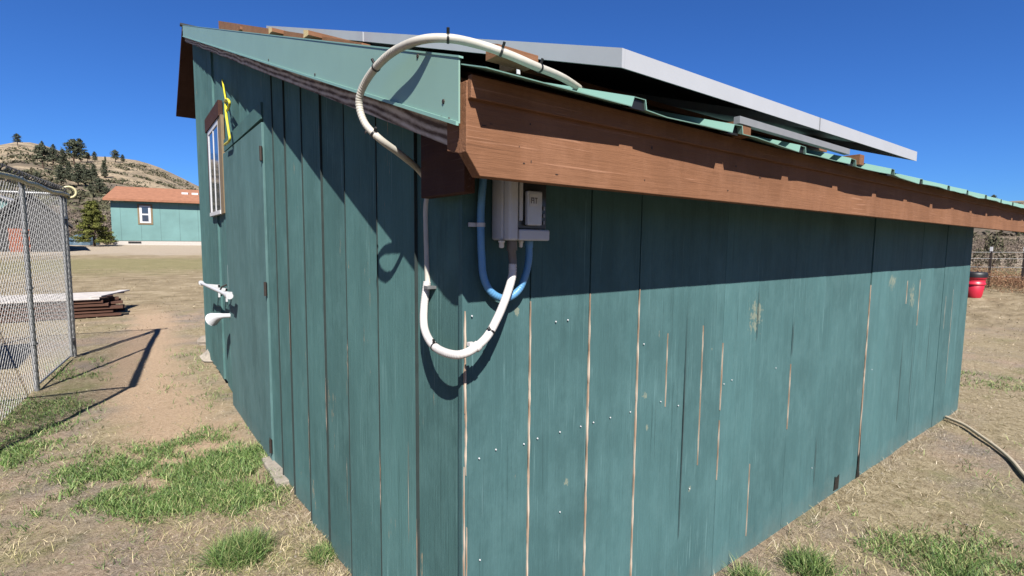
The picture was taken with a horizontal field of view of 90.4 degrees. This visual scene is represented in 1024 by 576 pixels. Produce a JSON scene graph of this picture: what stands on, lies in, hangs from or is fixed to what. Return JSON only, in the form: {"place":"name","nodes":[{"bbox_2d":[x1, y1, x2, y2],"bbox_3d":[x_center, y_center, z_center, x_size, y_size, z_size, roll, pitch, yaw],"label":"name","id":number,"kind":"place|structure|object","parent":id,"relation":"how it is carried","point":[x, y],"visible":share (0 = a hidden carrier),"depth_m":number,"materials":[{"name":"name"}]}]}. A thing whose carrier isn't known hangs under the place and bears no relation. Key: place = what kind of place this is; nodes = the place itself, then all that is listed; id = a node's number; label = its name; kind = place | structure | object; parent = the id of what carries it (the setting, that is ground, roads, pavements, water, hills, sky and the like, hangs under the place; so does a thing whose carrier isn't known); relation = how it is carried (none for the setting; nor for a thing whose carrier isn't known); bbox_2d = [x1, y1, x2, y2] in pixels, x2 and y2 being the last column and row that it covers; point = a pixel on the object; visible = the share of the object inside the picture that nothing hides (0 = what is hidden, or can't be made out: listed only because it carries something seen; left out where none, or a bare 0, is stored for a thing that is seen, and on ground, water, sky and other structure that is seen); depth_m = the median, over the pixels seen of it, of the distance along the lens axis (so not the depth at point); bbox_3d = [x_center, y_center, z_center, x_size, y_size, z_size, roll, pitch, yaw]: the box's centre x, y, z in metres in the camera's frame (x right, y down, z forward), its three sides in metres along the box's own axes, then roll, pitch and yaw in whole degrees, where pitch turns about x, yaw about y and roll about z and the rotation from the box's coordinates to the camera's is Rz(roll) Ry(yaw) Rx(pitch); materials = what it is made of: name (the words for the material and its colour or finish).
{"place":"outdoors","nodes":[
{"label":"outdoors","id":0,"kind":"place"},
{"bbox_2d":[0,142,1023,575],"bbox_3d":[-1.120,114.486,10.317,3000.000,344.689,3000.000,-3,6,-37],"label":"ground","id":1,"kind":"structure","parent":0,"point":[142,266],"depth_m":4.30,"materials":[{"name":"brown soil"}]},
{"bbox_2d":[0,195,12,207],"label":"outbuilding","id":2,"kind":"structure","parent":1,"relation":"on","point":[2,206],"depth_m":37.66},
{"bbox_2d":[12,133,20,145],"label":"pine tree","id":3,"kind":"object","parent":1,"relation":"on","point":[17,137],"visible":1,"depth_m":272.45,"materials":[{"name":"green plant"}]},
{"bbox_2d":[0,190,72,251],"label":"barn","id":4,"kind":"structure","parent":1,"relation":"on","point":[34,227],"depth_m":27.89,"materials":[{"name":"wood"}]},
{"bbox_2d":[8,228,30,251],"bbox_3d":[-26.703,-2.542,27.589,0.830,1.350,0.058,-4,7,-41],"label":"door","id":5,"kind":"structure","parent":4,"relation":"in","point":[12,238],"depth_m":27.47,"materials":[{"name":"red wood"}]},
{"bbox_2d":[33,171,41,181],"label":"pine tree","id":6,"kind":"object","parent":1,"relation":"on","point":[36,174],"visible":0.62,"depth_m":130.08,"materials":[{"name":"green plant"}]},
{"bbox_2d":[0,176,76,420],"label":"chain link kennel","id":7,"kind":"object","parent":1,"relation":"on","point":[66,262],"visible":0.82,"depth_m":5.69,"materials":[{"name":"metal"}]},
{"bbox_2d":[0,163,65,191],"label":"black cord","id":8,"kind":"object","parent":7,"relation":"on","point":[53,185],"visible":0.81,"depth_m":5.61,"materials":[{"name":"fabric"}]},
{"bbox_2d":[0,171,77,198],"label":"yellow hose","id":9,"kind":"object","parent":7,"relation":"attached to","point":[27,182],"visible":0.97,"depth_m":5.64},
{"bbox_2d":[30,143,52,167],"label":"pine tree","id":10,"kind":"object","parent":1,"relation":"on","point":[44,149],"visible":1,"depth_m":172.88,"materials":[{"name":"green plant"}]},
{"bbox_2d":[47,147,60,165],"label":"pine tree","id":11,"kind":"object","parent":1,"relation":"on","point":[54,151],"visible":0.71,"depth_m":194.27,"materials":[{"name":"green plant"}]},
{"bbox_2d":[0,311,120,322],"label":"plank","id":12,"kind":"object","parent":1,"relation":"on","point":[96,314],"visible":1,"depth_m":10.25,"materials":[{"name":"brown wood"}]},
{"bbox_2d":[0,309,112,317],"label":"plank","id":13,"kind":"object","parent":12,"relation":"on","point":[93,311],"visible":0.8,"depth_m":10.27,"materials":[{"name":"brown wood"}]},
{"bbox_2d":[0,305,122,314],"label":"plank","id":14,"kind":"object","parent":13,"relation":"on","point":[98,307],"visible":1,"depth_m":10.27,"materials":[{"name":"brown wood"}]},
{"bbox_2d":[0,302,108,310],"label":"plank","id":15,"kind":"object","parent":14,"relation":"on","point":[92,304],"visible":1,"depth_m":10.19,"materials":[{"name":"brown wood"}]},
{"bbox_2d":[0,299,102,307],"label":"plank","id":16,"kind":"object","parent":15,"relation":"on","point":[86,301],"visible":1,"depth_m":10.17,"materials":[{"name":"brown wood"}]},
{"bbox_2d":[0,297,99,303],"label":"white board","id":17,"kind":"object","parent":16,"relation":"on","point":[86,298],"visible":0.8,"depth_m":10.01,"materials":[{"name":"white wood"}]},
{"bbox_2d":[90,290,129,296],"bbox_3d":[-8.675,0.114,11.010,0.169,0.025,1.444,-1,5,-17],"label":"white board","id":18,"kind":"object","parent":17,"relation":"on","point":[109,293],"visible":1,"depth_m":10.84,"materials":[{"name":"white wood"}]},
{"bbox_2d":[53,164,67,185],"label":"pine tree","id":19,"kind":"object","parent":1,"relation":"on","point":[60,175],"visible":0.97,"depth_m":138.38,"materials":[{"name":"green plant"}]},
{"bbox_2d":[55,148,67,166],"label":"pine tree","id":20,"kind":"object","parent":1,"relation":"on","point":[63,157],"visible":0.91,"depth_m":203.18,"materials":[{"name":"green plant"}]},
{"bbox_2d":[63,162,72,179],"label":"pine tree","id":21,"kind":"object","parent":1,"relation":"on","point":[68,168],"visible":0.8,"depth_m":153.55,"materials":[{"name":"green plant"}]},
{"bbox_2d":[60,139,85,165],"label":"pine tree","id":22,"kind":"object","parent":1,"relation":"on","point":[72,149],"visible":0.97,"depth_m":232.87,"materials":[{"name":"green plant"}]},
{"bbox_2d":[68,163,84,185],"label":"pine tree","id":23,"kind":"object","parent":1,"relation":"on","point":[76,175],"visible":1,"depth_m":146.97,"materials":[{"name":"green plant"}]},
{"bbox_2d":[47,205,111,237],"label":"grey brush","id":24,"kind":"object","parent":1,"relation":"on","point":[107,225],"visible":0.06,"depth_m":62.37,"materials":[{"name":"plant"}]},
{"bbox_2d":[76,138,87,161],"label":"pine tree","id":25,"kind":"object","parent":1,"relation":"on","point":[79,140],"visible":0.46,"depth_m":280.19,"materials":[{"name":"green plant"}]},
{"bbox_2d":[69,234,99,244],"bbox_3d":[-30.966,-3.437,36.649,1.974,0.848,1.600,-3,6,-37],"label":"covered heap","id":26,"kind":"object","parent":1,"relation":"on","point":[82,243],"visible":0.27,"depth_m":36.15,"materials":[{"name":"plastic"}]},
{"bbox_2d":[85,152,90,161],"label":"pine tree","id":27,"kind":"object","parent":1,"relation":"on","point":[88,157],"visible":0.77,"depth_m":288.21,"materials":[{"name":"green plant"}]},
{"bbox_2d":[83,169,95,179],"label":"pine tree","id":28,"kind":"object","parent":1,"relation":"on","point":[88,176],"visible":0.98,"depth_m":154.50,"materials":[{"name":"green plant"}]},
{"bbox_2d":[69,200,118,245],"bbox_3d":[-28.779,-4.422,35.000,2.545,3.303,2.517,1,5,6],"label":"pine tree","id":29,"kind":"object","parent":1,"relation":"on","point":[93,215],"visible":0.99,"depth_m":34.73,"materials":[{"name":"green plant"}]},
{"bbox_2d":[91,164,97,178],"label":"pine tree","id":30,"kind":"object","parent":1,"relation":"on","point":[93,168],"visible":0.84,"depth_m":175.19,"materials":[{"name":"green plant"}]},
{"bbox_2d":[91,151,97,159],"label":"pine tree","id":31,"kind":"object","parent":1,"relation":"on","point":[94,155],"visible":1,"depth_m":289.88,"materials":[{"name":"green plant"}]},
{"bbox_2d":[92,178,105,189],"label":"pine tree","id":32,"kind":"object","parent":1,"relation":"on","point":[100,183],"visible":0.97,"depth_m":130.59,"materials":[{"name":"green plant"}]},
{"bbox_2d":[100,160,108,177],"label":"pine tree","id":33,"kind":"object","parent":1,"relation":"on","point":[104,170],"visible":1,"depth_m":196.16,"materials":[{"name":"green plant"}]},
{"bbox_2d":[101,235,114,244],"bbox_3d":[-29.971,-3.633,37.669,1.020,0.988,1.108,-3,6,-37],"label":"shrub","id":34,"kind":"object","parent":1,"relation":"on","point":[106,243],"visible":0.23,"depth_m":37.69,"materials":[{"name":"green plant"}]},
{"bbox_2d":[110,150,119,162],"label":"pine tree","id":35,"kind":"object","parent":1,"relation":"on","point":[114,154],"visible":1,"depth_m":295.49,"materials":[{"name":"green plant"}]},
{"bbox_2d":[120,154,124,161],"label":"pine tree","id":36,"kind":"object","parent":1,"relation":"on","point":[122,157],"visible":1,"depth_m":297.84,"materials":[{"name":"green plant"}]},
{"bbox_2d":[102,186,200,244],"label":"house","id":37,"kind":"structure","parent":1,"relation":"on","point":[150,216],"depth_m":39.23,"materials":[{"name":"teal"}]},
{"bbox_2d":[137,204,152,224],"bbox_3d":[-27.908,-5.602,38.713,0.940,1.540,0.058,-2,6,-27],"label":"window","id":38,"kind":"structure","parent":37,"relation":"in","point":[145,212],"depth_m":38.70,"materials":[{"name":"white plastic"}]},
{"bbox_2d":[197,335,205,345],"bbox_3d":[-4.830,0.849,8.041,0.248,0.204,0.276,-3,6,-37],"label":"rock","id":39,"kind":"object","parent":1,"relation":"on","point":[201,340],"visible":0.33,"depth_m":7.94,"materials":[{"name":"grey stone"}]},
{"bbox_2d":[199,349,212,362],"bbox_3d":[-4.089,0.949,6.962,0.326,0.241,0.349,-3,6,-37],"label":"rock","id":40,"kind":"object","parent":1,"relation":"on","point":[205,356],"visible":0.21,"depth_m":6.85,"materials":[{"name":"stone"}]},
{"bbox_2d":[189,519,281,575],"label":"grass tuft","id":41,"kind":"object","parent":1,"relation":"on","point":[247,546],"visible":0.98,"depth_m":2.63,"materials":[{"name":"green plant"}]},
{"bbox_2d":[262,456,289,487],"bbox_3d":[-1.681,1.324,3.652,0.120,0.075,0.500,-3,6,-37],"label":"foundation stone","id":42,"kind":"object","parent":1,"relation":"on","point":[268,462],"visible":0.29,"depth_m":3.58,"materials":[{"name":"stone"}]},
{"bbox_2d":[300,536,338,569],"bbox_3d":[-0.988,1.379,2.652,0.264,0.095,0.294,-3,6,-37],"label":"grass tuft","id":43,"kind":"object","parent":1,"relation":"on","point":[325,547],"visible":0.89,"depth_m":2.65,"materials":[{"name":"green plant"}]},
{"bbox_2d":[0,347,1023,575],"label":"green grass","id":44,"kind":"structure","parent":1,"relation":"on","point":[154,507],"depth_m":3.48,"materials":[{"name":"green plant"}]},
{"bbox_2d":[0,146,1023,245],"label":"sagebrush","id":45,"kind":"object","parent":1,"relation":"on","point":[81,198],"visible":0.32,"depth_m":152.20,"materials":[{"name":"beige plant"}]},
{"bbox_2d":[2,368,1023,575],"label":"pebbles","id":46,"kind":"object","parent":1,"relation":"on","point":[295,556],"visible":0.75,"depth_m":3.21,"materials":[{"name":"grey stone"}]},
{"bbox_2d":[176,23,1023,575],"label":"shed","id":47,"kind":"structure","parent":1,"relation":"on","point":[710,349],"depth_m":2.22,"materials":[{"name":"teal wood"}]},
{"bbox_2d":[204,100,224,216],"bbox_3d":[-3.175,-1.335,5.444,0.040,1.100,1.140,-3,6,-37],"label":"window","id":48,"kind":"structure","parent":47,"relation":"in","point":[214,121],"depth_m":5.34,"materials":[{"name":"white plastic"}]},
{"bbox_2d":[198,281,232,301],"bbox_3d":[-3.036,0.056,5.277,0.190,0.183,1.918,-3,6,-37],"label":"door handle","id":49,"kind":"object","parent":47,"relation":"attached to","point":[222,291],"depth_m":5.24,"materials":[{"name":"plastic"}]},
{"bbox_2d":[205,313,229,325],"bbox_3d":[-2.878,0.313,5.013,0.308,0.139,0.133,3,6,28],"label":"vent hood","id":50,"kind":"object","parent":47,"relation":"attached to","point":[212,319],"visible":0.84,"depth_m":4.99,"materials":[{"name":"white plastic"}]},
{"bbox_2d":[222,79,230,145],"bbox_3d":[-2.563,-1.607,4.542,0.046,0.677,0.713,-3,6,-33],"label":"yellow hook strap","id":51,"kind":"object","parent":47,"relation":"attached to","point":[226,108],"visible":1,"depth_m":4.39,"materials":[{"name":"plastic"}]},
{"bbox_2d":[223,122,274,460],"bbox_3d":[-2.251,0.008,4.315,0.053,2.465,1.696,-3,6,-37],"label":"door","id":52,"kind":"structure","parent":47,"relation":"in","point":[244,162],"depth_m":4.12,"materials":[{"name":"teal paint"}]},
{"bbox_2d":[268,27,283,35],"bbox_3d":[-0.382,-1.730,4.145,2.930,0.053,0.090,-3,6,-37],"label":"timber rail","id":53,"kind":"object","parent":47,"relation":"on","point":[275,31],"visible":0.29,"depth_m":3.27,"materials":[{"name":"brown paint"}]},
{"bbox_2d":[218,21,369,44],"bbox_3d":[-1.854,-1.933,3.800,0.040,1.433,4.050,-3,6,-37],"label":"timber sleeper","id":54,"kind":"object","parent":47,"relation":"on","point":[234,27],"visible":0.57,"depth_m":3.79,"materials":[{"name":"wood"}]},
{"bbox_2d":[303,30,370,45],"bbox_3d":[0.096,-1.402,3.532,2.930,0.053,0.090,-3,6,-37],"label":"timber rail","id":55,"kind":"object","parent":47,"relation":"on","point":[308,34],"visible":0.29,"depth_m":2.66,"materials":[{"name":"brown paint"}]},
{"bbox_2d":[266,26,388,47],"bbox_3d":[-1.062,-1.938,4.160,1.239,0.849,2.393,-3,6,-37],"label":"solar panel","id":56,"kind":"object","parent":55,"relation":"on","point":[356,36],"visible":0.2,"depth_m":3.26,"materials":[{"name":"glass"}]},
{"bbox_2d":[364,32,819,129],"bbox_3d":[0.231,-1.052,2.500,1.239,0.685,1.900,-3,6,-37],"label":"solar panel","id":57,"kind":"object","parent":55,"relation":"on","point":[623,70],"visible":0.68,"depth_m":2.00,"materials":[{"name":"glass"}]},
{"bbox_2d":[677,107,916,160],"bbox_3d":[1.240,-1.110,3.255,1.259,0.685,1.900,-3,6,-37],"label":"solar panel","id":58,"kind":"object","parent":55,"relation":"on","point":[838,134],"visible":0.32,"depth_m":2.80,"materials":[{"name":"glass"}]},
{"bbox_2d":[420,264,516,358],"bbox_3d":[-0.179,0.061,1.558,0.340,0.274,0.209,3,6,23],"label":"loop conduit","id":59,"kind":"object","parent":47,"relation":"attached to","point":[471,349],"visible":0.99,"depth_m":1.53,"materials":[{"name":"white plastic"}]},
{"bbox_2d":[355,27,585,288],"bbox_3d":[-0.071,-0.370,1.542,0.668,0.775,0.503,-3,6,-37],"label":"roof conduit","id":60,"kind":"object","parent":47,"relation":"attached to","point":[447,37],"visible":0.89,"depth_m":1.37,"materials":[{"name":"grey plastic"}]},
{"bbox_2d":[486,43,537,70],"bbox_3d":[0.001,-0.658,1.435,0.140,0.048,0.060,-3,6,-37],"label":"timber rail","id":61,"kind":"object","parent":47,"relation":"on","point":[493,58],"visible":0.5,"depth_m":1.42,"materials":[{"name":"brown paint"}]},
{"bbox_2d":[492,180,548,274],"bbox_3d":[0.024,-0.216,1.573,0.167,0.352,0.102,-3,6,-37],"label":"switch box","id":62,"kind":"object","parent":47,"relation":"attached to","point":[519,212],"visible":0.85,"depth_m":1.54,"materials":[{"name":"grey plastic"}]},
{"bbox_2d":[468,178,532,300],"bbox_3d":[-0.031,-0.165,1.567,0.216,0.420,0.032,-2,6,-29],"label":"blue conduit","id":63,"kind":"object","parent":62,"relation":"attached to","point":[487,286],"visible":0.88,"depth_m":1.54,"materials":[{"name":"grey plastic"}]},
{"bbox_2d":[499,65,826,151],"bbox_3d":[1.032,-0.879,2.655,2.630,0.053,0.090,-3,6,-37],"label":"timber rail","id":64,"kind":"object","parent":47,"relation":"on","point":[541,77],"visible":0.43,"depth_m":2.32,"materials":[{"name":"brown paint"}]},
{"bbox_2d":[723,121,750,138],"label":"wood block","id":65,"kind":"structure","parent":47,"relation":"on","point":[746,130],"depth_m":1.78,"materials":[{"name":"brown wood"}]},
{"bbox_2d":[734,116,849,154],"bbox_3d":[1.141,-0.594,2.018,0.930,0.028,0.022,-3,6,-37],"label":"aluminium strut","id":66,"kind":"object","parent":65,"relation":"on","point":[778,131],"visible":0.93,"depth_m":1.95,"materials":[{"name":"silver metal"}]},
{"bbox_2d":[844,154,863,165],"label":"wood block","id":67,"kind":"structure","parent":47,"relation":"on","point":[859,158],"depth_m":2.38,"materials":[{"name":"brown wood"}]},
{"bbox_2d":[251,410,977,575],"bbox_3d":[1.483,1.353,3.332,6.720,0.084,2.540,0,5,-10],"label":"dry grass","id":68,"kind":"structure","parent":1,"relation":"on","point":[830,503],"depth_m":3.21,"materials":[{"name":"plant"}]},
{"bbox_2d":[721,553,771,575],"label":"grass tuft","id":69,"kind":"object","parent":1,"relation":"on","point":[749,571],"visible":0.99,"depth_m":2.54,"materials":[{"name":"green plant"}]},
{"bbox_2d":[774,532,860,575],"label":"grass tuft","id":70,"kind":"object","parent":1,"relation":"on","point":[807,564],"visible":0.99,"depth_m":2.58,"materials":[{"name":"green plant"}]},
{"bbox_2d":[919,544,1007,575],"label":"grass tuft","id":71,"kind":"object","parent":1,"relation":"on","point":[967,572],"visible":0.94,"depth_m":2.59,"materials":[{"name":"green plant"}]},
{"bbox_2d":[968,272,987,297],"bbox_3d":[12.688,-0.091,13.972,0.525,0.705,0.525,-3,6,-37],"label":"plastic bin","id":72,"kind":"object","parent":1,"relation":"on","point":[977,282],"visible":0.62,"depth_m":13.79,"materials":[{"name":"red plastic"}]},
{"bbox_2d":[972,247,985,266],"bbox_3d":[21.630,-1.395,23.574,0.479,1.067,0.520,-3,6,-37],"label":"shrub","id":73,"kind":"object","parent":1,"relation":"on","point":[978,254],"visible":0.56,"depth_m":23.51,"materials":[{"name":"green plant"}]},
{"bbox_2d":[945,416,1023,477],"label":"garden hose","id":74,"kind":"object","parent":1,"relation":"on","point":[1009,458],"visible":1,"depth_m":4.21,"materials":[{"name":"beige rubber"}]},
{"bbox_2d":[983,233,1006,267],"bbox_3d":[22.263,-1.702,23.495,0.797,1.774,0.866,-3,6,-37],"label":"shrub","id":75,"kind":"object","parent":1,"relation":"on","point":[992,242],"visible":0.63,"depth_m":23.36,"materials":[{"name":"green plant"}]},
{"bbox_2d":[970,264,1023,293],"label":"dry weeds","id":76,"kind":"object","parent":1,"relation":"on","point":[1004,282],"visible":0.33,"depth_m":15.76,"materials":[{"name":"brown plant"}]},
{"bbox_2d":[971,232,1023,276],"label":"grey brush","id":77,"kind":"object","parent":1,"relation":"on","point":[982,242],"visible":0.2,"depth_m":23.61,"materials":[{"name":"grey plant"}]},
{"bbox_2d":[971,247,1023,287],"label":"wire fence","id":78,"kind":"object","parent":1,"relation":"on","point":[990,258],"visible":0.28,"depth_m":16.05,"materials":[{"name":"black metal"}]},
{"bbox_2d":[1005,251,1016,266],"bbox_3d":[22.941,-1.307,23.406,0.396,0.882,0.430,-3,6,-37],"label":"shrub","id":79,"kind":"object","parent":1,"relation":"on","point":[1011,257],"visible":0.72,"depth_m":23.36,"materials":[{"name":"brown plant"}]},
{"bbox_2d":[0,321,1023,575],"bbox_3d":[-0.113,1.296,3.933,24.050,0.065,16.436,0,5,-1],"label":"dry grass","id":80,"kind":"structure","parent":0,"point":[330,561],"depth_m":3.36,"materials":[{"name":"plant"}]},
{"bbox_2d":[0,267,1023,350],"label":"dry grass","id":81,"kind":"structure","parent":0,"point":[203,319],"depth_m":11.63,"materials":[{"name":"plant"}]},
{"bbox_2d":[0,0,1023,200],"label":"sky","id":82,"kind":"structure","parent":0,"point":[942,81],"materials":[{"name":"blue"}]},
{"bbox_3d":[-10.234,0.475,9.592,4.122,0.048,0.240,-3,6,-36],"label":"plank","id":83,"kind":"object","parent":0,"visible":0},
{"bbox_2d":[103,300,122,303],"bbox_3d":[-10.242,0.399,9.659,4.537,0.048,0.240,-3,6,-35],"label":"plank","id":84,"kind":"object","parent":83,"relation":"on","point":[116,302],"visible":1,"depth_m":10.82,"materials":[{"name":"brown wood"}]},
{"bbox_2d":[7,298,108,303],"bbox_3d":[-10.305,0.349,9.425,4.464,0.048,0.240,-4,7,-38],"label":"plank","id":85,"kind":"object","parent":84,"relation":"on","point":[105,299],"visible":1,"depth_m":10.67,"materials":[{"name":"wood"}]},
{"bbox_2d":[0,295,106,300],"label":"white board","id":86,"kind":"object","parent":85,"relation":"on","point":[54,297],"visible":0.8,"depth_m":10.27,"materials":[{"name":"white wood"}]},
{"bbox_2d":[103,296,118,299],"bbox_3d":[-10.251,0.313,9.824,4.210,0.048,0.240,-3,6,-37],"label":"plank","id":87,"kind":"object","parent":84,"relation":"on","point":[114,298],"visible":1,"depth_m":10.95,"materials":[{"name":"brown wood"}]},
{"bbox_2d":[0,293,112,298],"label":"white board","id":88,"kind":"object","parent":87,"relation":"on","point":[58,296],"visible":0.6,"depth_m":10.64,"materials":[{"name":"white wood"}]},
{"bbox_3d":[-10.474,0.333,10.359,3.591,0.048,0.240,-3,6,-37],"label":"plank","id":89,"kind":"object","parent":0,"visible":0},
{"bbox_3d":[-10.570,0.259,10.387,3.604,0.048,0.240,-3,6,-36],"label":"plank","id":90,"kind":"object","parent":89,"relation":"on","visible":0},
{"bbox_2d":[0,291,123,297],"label":"white board","id":91,"kind":"object","parent":90,"relation":"on","point":[61,294],"visible":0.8,"depth_m":11.03,"materials":[{"name":"white wood"}]}
]}

